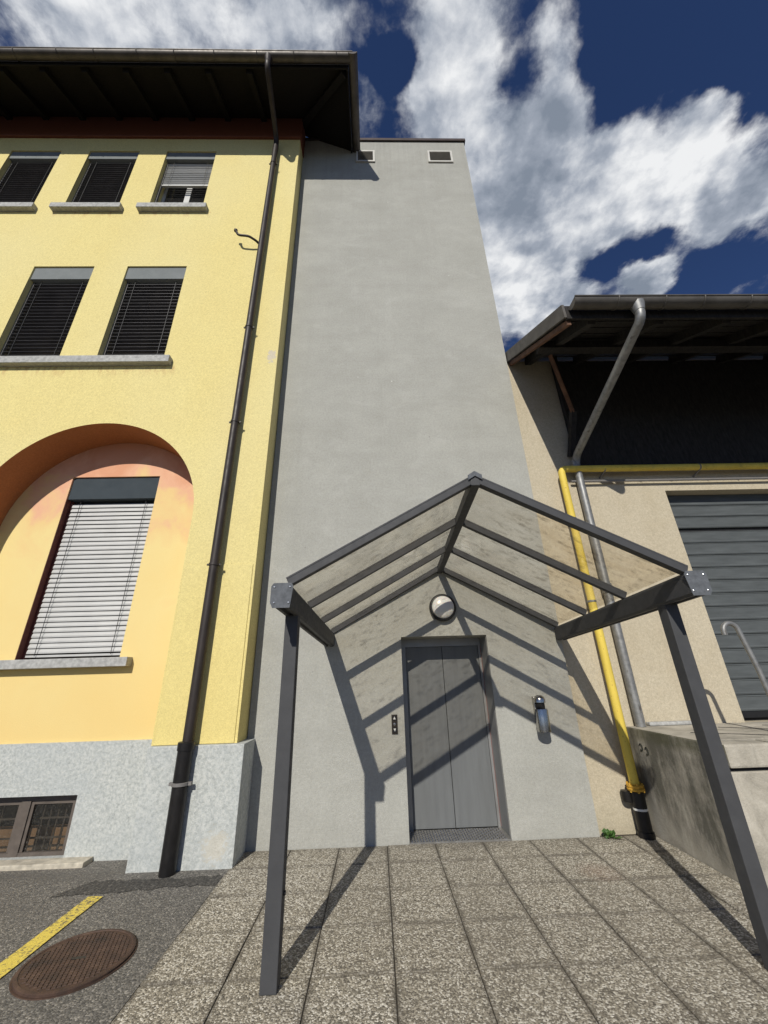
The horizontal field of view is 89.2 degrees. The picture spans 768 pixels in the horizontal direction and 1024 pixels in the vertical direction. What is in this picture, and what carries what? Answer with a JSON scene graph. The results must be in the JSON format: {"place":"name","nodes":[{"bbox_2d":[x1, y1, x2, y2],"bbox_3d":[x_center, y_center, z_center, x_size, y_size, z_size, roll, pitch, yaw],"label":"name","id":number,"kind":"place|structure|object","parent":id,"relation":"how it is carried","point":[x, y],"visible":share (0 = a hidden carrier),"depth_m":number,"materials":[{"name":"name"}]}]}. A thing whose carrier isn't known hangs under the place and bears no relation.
{"place":"outdoors","nodes":[
{"label":"outdoors","id":0,"kind":"place"},
{"bbox_2d":[0,860,228,1023],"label":"asphalt","id":1,"kind":"structure","parent":0,"point":[155,921],"depth_m":2.92,"materials":[{"name":"grey asphalt"}]},
{"bbox_2d":[0,896,102,977],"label":"parking line","id":2,"kind":"object","parent":1,"relation":"on","point":[13,960],"visible":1,"depth_m":2.74,"materials":[{"name":"yellow paint"}]},
{"bbox_2d":[9,929,137,1000],"bbox_3d":[-1.962,2.884,2.494,0.662,0.044,0.662,-1,-23,-1],"label":"manhole cover","id":3,"kind":"object","parent":1,"relation":"on","point":[73,964],"visible":0.98,"depth_m":2.44,"materials":[{"name":"metal"}]},
{"bbox_2d":[51,875,221,896],"bbox_3d":[-2.136,3.271,3.410,1.345,0.001,0.292,-1,-23,-1],"label":"asphalt patch","id":4,"kind":"object","parent":1,"relation":"on","point":[102,887],"visible":1,"depth_m":3.42,"materials":[{"name":"grey asphalt"}]},
{"bbox_2d":[0,46,359,893],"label":"yellow building","id":5,"kind":"structure","parent":0,"point":[148,208],"depth_m":5.89,"materials":[{"name":"yellow plaster"},{"name":"glass"},{"name":"brown zinc"}]},
{"bbox_2d":[0,152,60,211],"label":"window","id":6,"kind":"structure","parent":5,"relation":"in","point":[25,177],"depth_m":8.14,"materials":[{"name":"black glass"}]},
{"bbox_2d":[0,795,92,870],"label":"basement window","id":7,"kind":"structure","parent":5,"relation":"in","point":[37,825],"depth_m":4.39,"materials":[{"name":"brown glass"}]},
{"bbox_2d":[0,477,159,669],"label":"window","id":8,"kind":"structure","parent":5,"relation":"in","point":[81,621],"depth_m":5.44,"materials":[{"name":"white metal"}]},
{"bbox_2d":[0,268,172,366],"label":"window","id":9,"kind":"structure","parent":5,"relation":"in","point":[39,339],"depth_m":6.54,"materials":[{"name":"black metal"}]},
{"bbox_2d":[49,152,138,211],"bbox_3d":[-5.831,-6.834,8.077,1.340,2.147,0.300,-1,-23,-1],"label":"window","id":10,"kind":"structure","parent":5,"relation":"in","point":[104,182],"depth_m":8.13,"materials":[{"name":"black glass"}]},
{"bbox_2d":[103,268,185,354],"bbox_3d":[-4.068,-3.367,6.746,1.051,2.206,0.265,-1,-23,-1],"label":"window","id":11,"kind":"structure","parent":5,"relation":"in","point":[143,326],"depth_m":6.73,"materials":[{"name":"black metal"}]},
{"bbox_2d":[136,153,215,211],"bbox_3d":[-4.183,-6.848,8.161,1.340,2.148,0.390,-1,-23,-1],"label":"window","id":12,"kind":"structure","parent":5,"relation":"in","point":[185,180],"depth_m":8.29,"materials":[{"name":"grey glass"}]},
{"bbox_2d":[0,0,767,351],"label":"sky","id":13,"kind":"structure","parent":0,"point":[613,147],"materials":[{"name":"blue"}]},
{"bbox_2d":[110,827,767,1023],"bbox_3d":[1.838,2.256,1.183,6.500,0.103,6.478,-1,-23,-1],"label":"pavement","id":14,"kind":"structure","parent":0,"point":[628,929],"depth_m":2.56,"materials":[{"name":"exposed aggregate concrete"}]},
{"bbox_2d":[245,137,599,851],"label":"lift tower","id":15,"kind":"structure","parent":14,"relation":"on","point":[397,397],"depth_m":5.40,"materials":[{"name":"grey paint"}]},
{"bbox_2d":[391,714,397,733],"bbox_3d":[0.123,2.461,4.511,0.068,0.200,0.019,-1,-23,-1],"label":"call panel","id":16,"kind":"object","parent":15,"relation":"attached to","point":[394,725],"visible":1,"depth_m":4.50,"materials":[{"name":"brown metal"}]},
{"bbox_2d":[429,594,455,621],"bbox_3d":[0.756,1.220,4.987,0.344,0.344,0.137,-1,-23,-1],"label":"bulkhead lamp","id":17,"kind":"object","parent":15,"relation":"attached to","point":[442,607],"visible":1,"depth_m":4.94,"materials":[{"name":"white glass"}]},
{"bbox_2d":[401,637,510,836],"bbox_3d":[0.779,2.610,4.715,1.080,2.078,0.390,-1,-23,-1],"label":"lift door","id":18,"kind":"structure","parent":15,"relation":"in","point":[454,766],"depth_m":4.79,"materials":[{"name":"grey metal"}]},
{"bbox_2d":[532,695,551,732],"bbox_3d":[1.813,2.325,4.502,0.148,0.382,0.198,-1,-23,-1],"label":"wall-mounted ashtray","id":19,"kind":"object","parent":15,"relation":"attached to","point":[542,720],"visible":1,"depth_m":4.42,"materials":[{"name":"silver metal"}]},
{"bbox_2d":[259,471,767,995],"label":"entrance canopy","id":20,"kind":"object","parent":14,"relation":"on","point":[665,599],"visible":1,"depth_m":2.85,"materials":[{"name":"grey metal"}]},
{"bbox_2d":[602,828,621,838],"bbox_3d":[2.385,3.381,4.089,0.187,0.077,0.134,-1,-23,-1],"label":"weed","id":21,"kind":"object","parent":14,"relation":"on","point":[609,833],"visible":1,"depth_m":4.08,"materials":[{"name":"green plant"}]},
{"bbox_2d":[505,294,767,835],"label":"warehouse","id":22,"kind":"structure","parent":14,"relation":"on","point":[632,379],"depth_m":5.64,"materials":[{"name":"beige paint"}]},
{"bbox_2d":[558,463,767,839],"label":"gas pipe","id":23,"kind":"object","parent":22,"relation":"attached to","point":[633,793],"visible":0.91,"depth_m":4.84,"materials":[{"name":"yellow metal"}]},
{"bbox_2d":[667,494,767,720],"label":"roller door","id":24,"kind":"structure","parent":22,"relation":"in","point":[725,537],"depth_m":5.56,"materials":[{"name":"grey metal"}]},
{"bbox_2d":[626,722,767,886],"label":"loading dock","id":25,"kind":"object","parent":14,"relation":"on","point":[678,793],"visible":0.62,"depth_m":3.64,"materials":[{"name":"concrete"}]},
{"bbox_2d":[720,621,767,696],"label":"grab rail","id":26,"kind":"object","parent":25,"relation":"on","point":[750,653],"visible":1,"depth_m":4.02,"materials":[{"name":"grey metal"}]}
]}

